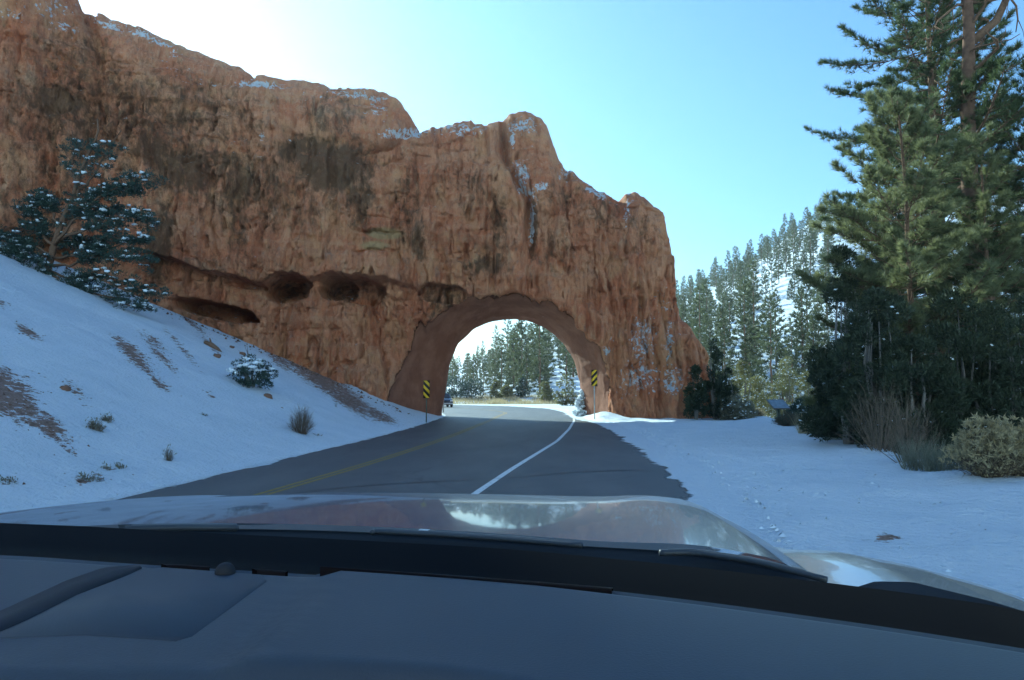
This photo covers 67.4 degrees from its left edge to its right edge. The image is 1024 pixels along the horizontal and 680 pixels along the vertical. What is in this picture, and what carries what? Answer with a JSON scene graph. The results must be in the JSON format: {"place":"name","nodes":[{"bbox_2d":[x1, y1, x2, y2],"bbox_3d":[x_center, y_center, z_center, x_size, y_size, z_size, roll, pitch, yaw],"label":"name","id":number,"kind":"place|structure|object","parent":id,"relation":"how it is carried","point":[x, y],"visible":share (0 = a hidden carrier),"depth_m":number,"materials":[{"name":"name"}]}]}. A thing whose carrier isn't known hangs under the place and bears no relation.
{"place":"outdoors","nodes":[
{"label":"outdoors","id":0,"kind":"place"},
{"bbox_2d":[89,404,778,554],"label":"road","id":1,"kind":"structure","parent":0,"point":[627,455],"depth_m":17.06,"materials":[{"name":"asphalt"}]},
{"bbox_2d":[254,408,503,494],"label":"yellow centre line","id":2,"kind":"object","parent":1,"relation":"on","point":[366,462],"visible":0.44,"depth_m":17.94,"materials":[{"name":"paint"}]},
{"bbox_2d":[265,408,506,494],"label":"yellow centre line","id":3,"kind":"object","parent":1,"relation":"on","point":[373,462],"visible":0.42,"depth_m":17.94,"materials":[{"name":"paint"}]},
{"bbox_2d":[291,470,662,493],"bbox_3d":[-0.730,2.703,14.668,8.796,0.001,1.155,2,-5,-32],"label":"tar seam","id":4,"kind":"object","parent":1,"relation":"on","point":[470,479],"visible":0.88,"depth_m":15.02,"materials":[{"name":"asphalt"}]},
{"bbox_2d":[419,418,574,530],"bbox_3d":[1.733,3.780,30.277,0.630,0.001,43.343,0,-4,7],"label":"white edge line","id":5,"kind":"object","parent":1,"relation":"on","point":[487,485],"visible":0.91,"depth_m":17.46,"materials":[{"name":"paint"}]},
{"bbox_2d":[0,493,1023,679],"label":"car hood","id":6,"kind":"object","parent":1,"relation":"on","point":[197,587],"visible":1,"depth_m":0.75,"materials":[{"name":"silver metal"}]},
{"bbox_2d":[0,196,1023,598],"bbox_3d":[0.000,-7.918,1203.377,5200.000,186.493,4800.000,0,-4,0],"label":"snowy ground","id":7,"kind":"structure","parent":0,"point":[82,344],"depth_m":18.99,"materials":[{"name":"white snow"}]},
{"bbox_2d":[0,119,173,312],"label":"juniper","id":8,"kind":"object","parent":7,"relation":"on","point":[19,246],"visible":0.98,"depth_m":39.25,"materials":[{"name":"plant"}]},
{"bbox_2d":[76,469,104,481],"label":"weed tuft","id":9,"kind":"object","parent":7,"relation":"on","point":[84,476],"visible":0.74,"depth_m":13.14,"materials":[{"name":"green plant"}]},
{"bbox_2d":[85,417,107,431],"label":"weed tuft","id":10,"kind":"object","parent":7,"relation":"on","point":[93,425],"visible":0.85,"depth_m":16.47,"materials":[{"name":"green plant"}]},
{"bbox_2d":[0,305,397,486],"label":"soil clods","id":11,"kind":"object","parent":7,"relation":"on","point":[167,392],"visible":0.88,"depth_m":26.04,"materials":[{"name":"brown soil"}]},
{"bbox_2d":[40,258,409,413],"bbox_3d":[-17.977,-0.635,44.863,24.627,10.263,4.746,1,-4,-13],"label":"rubble","id":12,"kind":"object","parent":7,"relation":"on","point":[292,362],"visible":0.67,"depth_m":46.38,"materials":[{"name":"red stone"}]},
{"bbox_2d":[31,417,435,506],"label":"snow crumbs","id":13,"kind":"object","parent":7,"relation":"on","point":[248,463],"visible":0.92,"depth_m":18.21,"materials":[{"name":"snow"}]},
{"bbox_2d":[226,345,278,388],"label":"juniper","id":14,"kind":"object","parent":7,"relation":"on","point":[246,371],"visible":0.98,"depth_m":30.32,"materials":[{"name":"plant"}]},
{"bbox_2d":[283,404,315,434],"bbox_3d":[-7.057,2.680,25.554,1.230,1.320,1.297,0,-4,0],"label":"bare bush","id":15,"kind":"object","parent":7,"relation":"on","point":[302,423],"visible":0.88,"depth_m":25.50,"materials":[{"name":"plant"}]},
{"bbox_2d":[0,0,720,418],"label":"rock arch","id":16,"kind":"object","parent":7,"relation":"on","point":[376,244],"visible":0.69,"depth_m":51.04,"materials":[{"name":"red stone"}]},
{"bbox_2d":[423,380,429,422],"bbox_3d":[-4.858,3.689,43.599,0.360,2.780,0.059,0,-4,0],"label":"object marker","id":17,"kind":"object","parent":7,"relation":"on","point":[426,389],"visible":0.93,"depth_m":43.63,"materials":[{"name":"yellow metal"}]},
{"bbox_2d":[445,376,464,398],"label":"juniper","id":18,"kind":"object","parent":7,"relation":"on","point":[454,392],"visible":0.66,"depth_m":128.97,"materials":[{"name":"plant"}]},
{"bbox_2d":[458,379,483,398],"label":"juniper","id":19,"kind":"object","parent":7,"relation":"on","point":[466,387],"visible":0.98,"depth_m":126.72,"materials":[{"name":"plant"}]},
{"bbox_2d":[469,353,478,390],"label":"pine tree","id":20,"kind":"object","parent":7,"relation":"on","point":[473,369],"visible":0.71,"depth_m":143.52,"materials":[{"name":"green plant"}]},
{"bbox_2d":[476,363,490,394],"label":"pine tree","id":21,"kind":"object","parent":7,"relation":"on","point":[482,378],"visible":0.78,"depth_m":136.68,"materials":[{"name":"green plant"}]},
{"bbox_2d":[485,356,502,386],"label":"pine tree","id":22,"kind":"object","parent":7,"relation":"on","point":[494,359],"visible":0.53,"depth_m":156.18,"materials":[{"name":"green plant"}]},
{"bbox_2d":[489,380,503,398],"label":"juniper","id":23,"kind":"object","parent":7,"relation":"on","point":[494,389],"visible":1,"depth_m":125.36,"materials":[{"name":"plant"}]},
{"bbox_2d":[493,334,512,390],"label":"pine tree","id":24,"kind":"object","parent":7,"relation":"on","point":[501,361],"visible":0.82,"depth_m":132.20,"materials":[{"name":"green plant"}]},
{"bbox_2d":[499,384,514,397],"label":"juniper","id":25,"kind":"object","parent":7,"relation":"on","point":[506,390],"visible":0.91,"depth_m":126.97,"materials":[{"name":"plant"}]},
{"bbox_2d":[500,335,523,388],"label":"pine tree","id":26,"kind":"object","parent":7,"relation":"on","point":[513,379],"visible":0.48,"depth_m":148.79,"materials":[{"name":"green plant"}]},
{"bbox_2d":[451,392,580,403],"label":"dry grass","id":27,"kind":"structure","parent":7,"relation":"on","point":[494,400],"depth_m":119.50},
{"bbox_2d":[513,377,530,396],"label":"juniper","id":28,"kind":"object","parent":7,"relation":"on","point":[521,391],"visible":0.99,"depth_m":127.39,"materials":[{"name":"plant"}]},
{"bbox_2d":[512,320,532,384],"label":"pine tree","id":29,"kind":"object","parent":7,"relation":"on","point":[520,329],"visible":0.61,"depth_m":143.75,"materials":[{"name":"green plant"}]},
{"bbox_2d":[516,346,537,391],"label":"pine tree","id":30,"kind":"object","parent":7,"relation":"on","point":[526,360],"visible":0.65,"depth_m":136.08,"materials":[{"name":"green plant"}]},
{"bbox_2d":[528,323,556,393],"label":"pine tree","id":31,"kind":"object","parent":7,"relation":"on","point":[536,361],"visible":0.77,"depth_m":131.80,"materials":[{"name":"green plant"}]},
{"bbox_2d":[537,350,553,386],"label":"pine tree","id":32,"kind":"object","parent":7,"relation":"on","point":[549,373],"visible":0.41,"depth_m":146.47,"materials":[{"name":"green plant"}]},
{"bbox_2d":[536,381,556,401],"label":"juniper","id":33,"kind":"object","parent":7,"relation":"on","point":[546,390],"visible":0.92,"depth_m":117.47,"materials":[{"name":"plant"}]},
{"bbox_2d":[537,335,560,376],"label":"pine tree","id":34,"kind":"object","parent":7,"relation":"on","point":[548,349],"visible":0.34,"depth_m":162.90,"materials":[{"name":"green plant"}]},
{"bbox_2d":[552,374,576,405],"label":"juniper","id":35,"kind":"object","parent":7,"relation":"on","point":[565,400],"visible":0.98,"depth_m":99.41,"materials":[{"name":"plant"}]},
{"bbox_2d":[556,343,574,379],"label":"pine tree","id":36,"kind":"object","parent":7,"relation":"on","point":[562,351],"visible":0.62,"depth_m":150.74,"materials":[{"name":"green plant"}]},
{"bbox_2d":[572,389,586,416],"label":"snowy bush","id":37,"kind":"object","parent":7,"relation":"on","point":[579,403],"visible":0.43,"depth_m":55.51,"materials":[{"name":"snow"}]},
{"bbox_2d":[591,370,596,418],"bbox_3d":[5.099,3.516,47.494,0.360,3.340,0.059,0,-4,0],"label":"object marker","id":38,"kind":"object","parent":7,"relation":"on","point":[594,378],"visible":0.93,"depth_m":47.54,"materials":[{"name":"metal"}]},
{"bbox_2d":[682,364,709,419],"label":"juniper","id":39,"kind":"object","parent":7,"relation":"on","point":[693,402],"visible":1,"depth_m":46.65,"materials":[{"name":"plant"}]},
{"bbox_2d":[689,283,712,350],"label":"pine tree","id":40,"kind":"object","parent":7,"relation":"on","point":[696,320],"visible":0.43,"depth_m":150.61,"materials":[{"name":"green plant"}]},
{"bbox_2d":[697,277,718,348],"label":"pine tree","id":41,"kind":"object","parent":7,"relation":"on","point":[706,280],"visible":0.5,"depth_m":167.48,"materials":[{"name":"green plant"}]},
{"bbox_2d":[702,318,716,363],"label":"pine tree","id":42,"kind":"object","parent":7,"relation":"on","point":[707,334],"visible":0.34,"depth_m":132.99,"materials":[{"name":"green plant"}]},
{"bbox_2d":[702,339,732,419],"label":"juniper","id":43,"kind":"object","parent":7,"relation":"on","point":[717,386],"visible":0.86,"depth_m":47.65,"materials":[{"name":"plant"}]},
{"bbox_2d":[708,304,735,378],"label":"pine tree","id":44,"kind":"object","parent":7,"relation":"on","point":[720,308],"visible":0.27,"depth_m":130.35,"materials":[{"name":"green plant"}]},
{"bbox_2d":[709,316,738,379],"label":"pine tree","id":45,"kind":"object","parent":7,"relation":"on","point":[724,337],"visible":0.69,"depth_m":115.67,"materials":[{"name":"green plant"}]},
{"bbox_2d":[718,275,733,303],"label":"pine tree","id":46,"kind":"object","parent":7,"relation":"on","point":[728,284],"visible":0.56,"depth_m":248.80,"materials":[{"name":"green plant"}]},
{"bbox_2d":[718,296,740,338],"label":"pine tree","id":47,"kind":"object","parent":7,"relation":"on","point":[729,304],"visible":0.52,"depth_m":181.58,"materials":[{"name":"green plant"}]},
{"bbox_2d":[718,367,744,408],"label":"juniper","id":48,"kind":"object","parent":7,"relation":"on","point":[727,370],"visible":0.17,"depth_m":49.80,"materials":[{"name":"plant"}]},
{"bbox_2d":[717,394,758,419],"bbox_3d":[13.935,4.221,47.283,2.552,2.018,2.345,0,-4,0],"label":"shrub","id":49,"kind":"object","parent":7,"relation":"on","point":[733,407],"visible":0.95,"depth_m":46.89,"materials":[{"name":"green plant"}]},
{"bbox_2d":[732,260,747,300],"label":"pine tree","id":50,"kind":"object","parent":7,"relation":"on","point":[739,271],"visible":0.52,"depth_m":237.61,"materials":[{"name":"green plant"}]},
{"bbox_2d":[729,360,763,410],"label":"juniper","id":51,"kind":"object","parent":7,"relation":"on","point":[742,367],"visible":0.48,"depth_m":55.66,"materials":[{"name":"plant"}]},
{"bbox_2d":[734,336,758,393],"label":"pine tree","id":52,"kind":"object","parent":7,"relation":"on","point":[746,354],"visible":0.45,"depth_m":121.24,"materials":[{"name":"green plant"}]},
{"bbox_2d":[726,276,767,387],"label":"pine tree","id":53,"kind":"object","parent":7,"relation":"on","point":[743,321],"visible":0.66,"depth_m":122.34,"materials":[{"name":"green plant"}]},
{"bbox_2d":[738,257,772,363],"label":"pine tree","id":54,"kind":"object","parent":7,"relation":"on","point":[753,298],"visible":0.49,"depth_m":140.61,"materials":[{"name":"green plant"}]},
{"bbox_2d":[739,374,775,415],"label":"juniper","id":55,"kind":"object","parent":7,"relation":"on","point":[761,384],"visible":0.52,"depth_m":59.27,"materials":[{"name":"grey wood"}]},
{"bbox_2d":[755,234,766,261],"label":"pine tree","id":56,"kind":"object","parent":7,"relation":"on","point":[761,244],"visible":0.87,"depth_m":324.46,"materials":[{"name":"green plant"}]},
{"bbox_2d":[746,292,798,399],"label":"pine tree","id":57,"kind":"object","parent":7,"relation":"on","point":[771,357],"visible":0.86,"depth_m":112.04,"materials":[{"name":"green plant"}]},
{"bbox_2d":[765,252,779,289],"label":"pine tree","id":58,"kind":"object","parent":7,"relation":"on","point":[771,270],"visible":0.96,"depth_m":236.29,"materials":[{"name":"white plant"}]},
{"bbox_2d":[759,287,790,363],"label":"pine tree","id":59,"kind":"object","parent":7,"relation":"on","point":[779,309],"visible":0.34,"depth_m":141.42,"materials":[{"name":"green plant"}]},
{"bbox_2d":[766,399,790,416],"bbox_3d":[13.405,3.727,38.621,1.040,1.461,0.598,1,-4,-20],"label":"panel sign","id":60,"kind":"object","parent":7,"relation":"on","point":[777,404],"visible":0.73,"depth_m":38.60,"materials":[{"name":"grey metal"}]},
{"bbox_2d":[772,247,784,281],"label":"pine tree","id":61,"kind":"object","parent":7,"relation":"on","point":[779,268],"visible":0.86,"depth_m":242.64,"materials":[{"name":"green plant"}]},
{"bbox_2d":[767,344,797,399],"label":"pine tree","id":62,"kind":"object","parent":7,"relation":"on","point":[776,366],"visible":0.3,"depth_m":119.86,"materials":[{"name":"green plant"}]},
{"bbox_2d":[763,356,803,418],"bbox_3d":[20.435,3.822,56.871,3.431,5.498,3.072,0,-4,0],"label":"juniper","id":63,"kind":"object","parent":7,"relation":"on","point":[789,390],"visible":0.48,"depth_m":56.87,"materials":[{"name":"plant"}]},
{"bbox_2d":[777,247,791,276],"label":"pine tree","id":64,"kind":"object","parent":7,"relation":"on","point":[785,261],"visible":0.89,"depth_m":246.39,"materials":[{"name":"green plant"}]},
{"bbox_2d":[771,409,801,425],"bbox_3d":[12.689,3.592,35.362,1.484,0.941,1.403,0,-4,0],"label":"sagebrush","id":65,"kind":"object","parent":7,"relation":"on","point":[786,419],"visible":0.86,"depth_m":35.20,"materials":[{"name":"green plant"}]},
{"bbox_2d":[780,320,802,401],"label":"pine tree","id":66,"kind":"object","parent":7,"relation":"on","point":[795,367],"visible":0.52,"depth_m":112.21,"materials":[{"name":"green plant"}]},
{"bbox_2d":[787,280,795,299],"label":"pine tree","id":67,"kind":"object","parent":7,"relation":"on","point":[792,292],"visible":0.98,"depth_m":210.37,"materials":[{"name":"green plant"}]},
{"bbox_2d":[788,230,799,267],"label":"pine tree","id":68,"kind":"object","parent":7,"relation":"on","point":[791,241],"visible":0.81,"depth_m":252.98,"materials":[{"name":"green plant"}]},
{"bbox_2d":[786,396,812,419],"bbox_3d":[15.527,3.882,40.850,1.881,1.894,1.921,0,-4,0],"label":"shrub","id":69,"kind":"object","parent":7,"relation":"on","point":[797,406],"visible":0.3,"depth_m":40.73,"materials":[{"name":"green plant"}]},
{"bbox_2d":[793,313,807,382],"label":"pine tree","id":70,"kind":"object","parent":7,"relation":"on","point":[799,335],"visible":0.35,"depth_m":124.62,"materials":[{"name":"green plant"}]},
{"bbox_2d":[775,284,827,373],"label":"pine tree","id":71,"kind":"object","parent":7,"relation":"on","point":[799,306],"visible":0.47,"depth_m":125.18,"materials":[{"name":"green plant"}]},
{"bbox_2d":[797,250,811,271],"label":"pine tree","id":72,"kind":"object","parent":7,"relation":"on","point":[803,259],"visible":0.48,"depth_m":232.14,"materials":[{"name":"green plant"}]},
{"bbox_2d":[794,282,820,336],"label":"pine tree","id":73,"kind":"object","parent":7,"relation":"on","point":[809,304],"visible":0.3,"depth_m":161.38,"materials":[{"name":"green plant"}]},
{"bbox_2d":[795,371,823,410],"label":"juniper","id":74,"kind":"object","parent":7,"relation":"on","point":[806,385],"visible":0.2,"depth_m":54.74,"materials":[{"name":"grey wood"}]},
{"bbox_2d":[805,250,816,275],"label":"pine tree","id":75,"kind":"object","parent":7,"relation":"on","point":[811,264],"visible":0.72,"depth_m":218.92,"materials":[{"name":"green plant"}]},
{"bbox_2d":[803,228,819,262],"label":"pine tree","id":76,"kind":"object","parent":7,"relation":"on","point":[812,248],"visible":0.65,"depth_m":244.89,"materials":[{"name":"green plant"}]},
{"bbox_2d":[800,313,823,395],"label":"pine tree","id":77,"kind":"object","parent":7,"relation":"on","point":[812,332],"visible":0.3,"depth_m":118.24,"materials":[{"name":"green plant"}]},
{"bbox_2d":[601,420,1023,584],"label":"snow crumbs","id":78,"kind":"object","parent":7,"relation":"on","point":[781,535],"visible":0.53,"depth_m":12.44,"materials":[{"name":"snow"}]},
{"bbox_2d":[806,216,819,254],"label":"pine tree","id":79,"kind":"object","parent":7,"relation":"on","point":[815,233],"visible":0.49,"depth_m":249.41,"materials":[{"name":"green plant"}]},
{"bbox_2d":[805,296,828,352],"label":"pine tree","id":80,"kind":"object","parent":7,"relation":"on","point":[817,309],"visible":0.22,"depth_m":130.97,"materials":[{"name":"green plant"}]},
{"bbox_2d":[816,254,833,315],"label":"pine tree","id":81,"kind":"object","parent":7,"relation":"on","point":[825,271],"visible":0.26,"depth_m":173.74,"materials":[{"name":"green plant"}]},
{"bbox_2d":[819,232,834,277],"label":"pine tree","id":82,"kind":"object","parent":7,"relation":"on","point":[827,243],"visible":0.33,"depth_m":207.45,"materials":[{"name":"green plant"}]},
{"bbox_2d":[806,350,850,438],"bbox_3d":[10.880,1.929,25.411,2.064,3.362,2.171,0,-4,0],"label":"juniper","id":83,"kind":"object","parent":7,"relation":"on","point":[820,401],"visible":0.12,"depth_m":25.27,"materials":[{"name":"plant"}]},
{"bbox_2d":[795,243,880,443],"bbox_3d":[9.922,0.244,23.037,2.663,6.449,2.461,-2,-4,28],"label":"juniper","id":84,"kind":"object","parent":7,"relation":"on","point":[840,291],"visible":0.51,"depth_m":22.94,"materials":[{"name":"plant"}]},
{"bbox_2d":[815,285,940,448],"bbox_3d":[10.287,0.932,21.637,3.269,5.024,3.024,-2,-4,24],"label":"juniper","id":85,"kind":"object","parent":7,"relation":"on","point":[882,298],"visible":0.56,"depth_m":21.13,"materials":[{"name":"plant"}]},
{"bbox_2d":[834,368,928,451],"bbox_3d":[9.370,1.739,19.478,2.243,2.208,2.507,0,-4,0],"label":"bare bush","id":86,"kind":"object","parent":7,"relation":"on","point":[875,432],"visible":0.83,"depth_m":19.50,"materials":[{"name":"plant"}]},
{"bbox_2d":[840,245,941,447],"bbox_3d":[14.157,0.427,28.451,4.830,9.060,3.791,3,-5,-36],"label":"young pine","id":87,"kind":"object","parent":7,"relation":"on","point":[872,270],"visible":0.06,"depth_m":28.59,"materials":[{"name":"green plant"}]},
{"bbox_2d":[832,193,951,363],"bbox_3d":[17.432,-0.879,34.176,6.919,12.452,5.825,-3,-5,41],"label":"young pine","id":88,"kind":"object","parent":7,"relation":"on","point":[929,357],"visible":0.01,"depth_m":33.73,"materials":[{"name":"green plant"}]},
{"bbox_2d":[865,307,936,450],"bbox_3d":[12.662,1.536,25.695,3.720,5.686,2.838,1,-4,-11],"label":"juniper","id":89,"kind":"object","parent":7,"relation":"on","point":[899,369],"visible":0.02,"depth_m":25.23,"materials":[{"name":"plant"}]},
{"bbox_2d":[791,84,1023,447],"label":"young pine","id":90,"kind":"object","parent":7,"relation":"on","point":[918,129],"visible":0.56,"depth_m":23.64,"materials":[{"name":"green plant"}]},
{"bbox_2d":[864,386,950,462],"bbox_3d":[8.608,1.815,16.771,1.823,1.794,2.006,0,-4,0],"label":"bare bush","id":91,"kind":"object","parent":7,"relation":"on","point":[906,428],"visible":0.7,"depth_m":16.70,"materials":[{"name":"plant"}]},
{"bbox_2d":[803,0,1023,359],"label":"old pine","id":92,"kind":"object","parent":7,"relation":"on","point":[921,74],"visible":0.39,"depth_m":30.65,"materials":[{"name":"green plant"}]},
{"bbox_2d":[863,331,975,461],"bbox_3d":[10.793,1.682,20.480,2.763,3.861,2.587,0,-4,0],"label":"juniper","id":93,"kind":"object","parent":7,"relation":"on","point":[948,377],"visible":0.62,"depth_m":19.93,"materials":[{"name":"plant"}]},
{"bbox_2d":[888,431,952,470],"bbox_3d":[8.359,2.225,15.610,1.284,0.818,1.323,0,-4,0],"label":"grass clump","id":94,"kind":"object","parent":7,"relation":"on","point":[913,461],"visible":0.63,"depth_m":15.54,"materials":[{"name":"green plant"}]},
{"bbox_2d":[847,2,1023,354],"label":"old pine","id":95,"kind":"object","parent":7,"relation":"on","point":[952,217],"visible":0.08,"depth_m":34.26,"materials":[{"name":"green plant"}]},
{"bbox_2d":[912,438,964,471],"bbox_3d":[8.351,2.193,14.786,1.288,0.681,1.222,0,-4,0],"label":"grass clump","id":96,"kind":"object","parent":7,"relation":"on","point":[931,466],"visible":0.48,"depth_m":14.70,"materials":[{"name":"green plant"}]},
{"bbox_2d":[886,0,1023,365],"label":"ponderosa pine","id":97,"kind":"object","parent":7,"relation":"on","point":[970,38],"visible":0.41,"depth_m":28.94,"materials":[{"name":"green plant"}]},
{"bbox_2d":[896,287,1023,457],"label":"juniper","id":98,"kind":"object","parent":7,"relation":"on","point":[939,299],"visible":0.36,"depth_m":20.90,"materials":[{"name":"plant"}]},
{"bbox_2d":[915,60,1023,363],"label":"old pine","id":99,"kind":"object","parent":7,"relation":"on","point":[1019,140],"visible":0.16,"depth_m":30.18,"materials":[{"name":"green plant"}]},
{"bbox_2d":[919,120,1023,400],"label":"young pine","id":100,"kind":"object","parent":7,"relation":"on","point":[985,190],"visible":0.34,"depth_m":26.86,"materials":[{"name":"green plant"}]},
{"bbox_2d":[937,411,1023,478],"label":"rabbitbrush","id":101,"kind":"object","parent":7,"relation":"on","point":[995,460],"visible":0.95,"depth_m":13.29,"materials":[{"name":"plant"}]},
{"bbox_2d":[947,301,1023,465],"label":"juniper","id":102,"kind":"object","parent":7,"relation":"on","point":[999,395],"visible":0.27,"depth_m":20.31,"materials":[{"name":"plant"}]},
{"bbox_2d":[960,300,1023,406],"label":"juniper","id":103,"kind":"object","parent":7,"relation":"on","point":[992,302],"visible":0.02,"depth_m":25.79,"materials":[{"name":"plant"}]},
{"bbox_2d":[966,292,1023,427],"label":"juniper","id":104,"kind":"object","parent":7,"relation":"on","point":[1019,306],"visible":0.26,"depth_m":20.38,"materials":[{"name":"plant"}]},
{"bbox_2d":[987,414,1023,476],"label":"rabbitbrush","id":105,"kind":"object","parent":7,"relation":"on","point":[1020,429],"visible":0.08,"depth_m":13.64,"materials":[{"name":"plant"}]},
{"bbox_2d":[79,0,1023,361],"label":"sky","id":106,"kind":"structure","parent":0,"point":[698,109],"materials":[{"name":"blue"}]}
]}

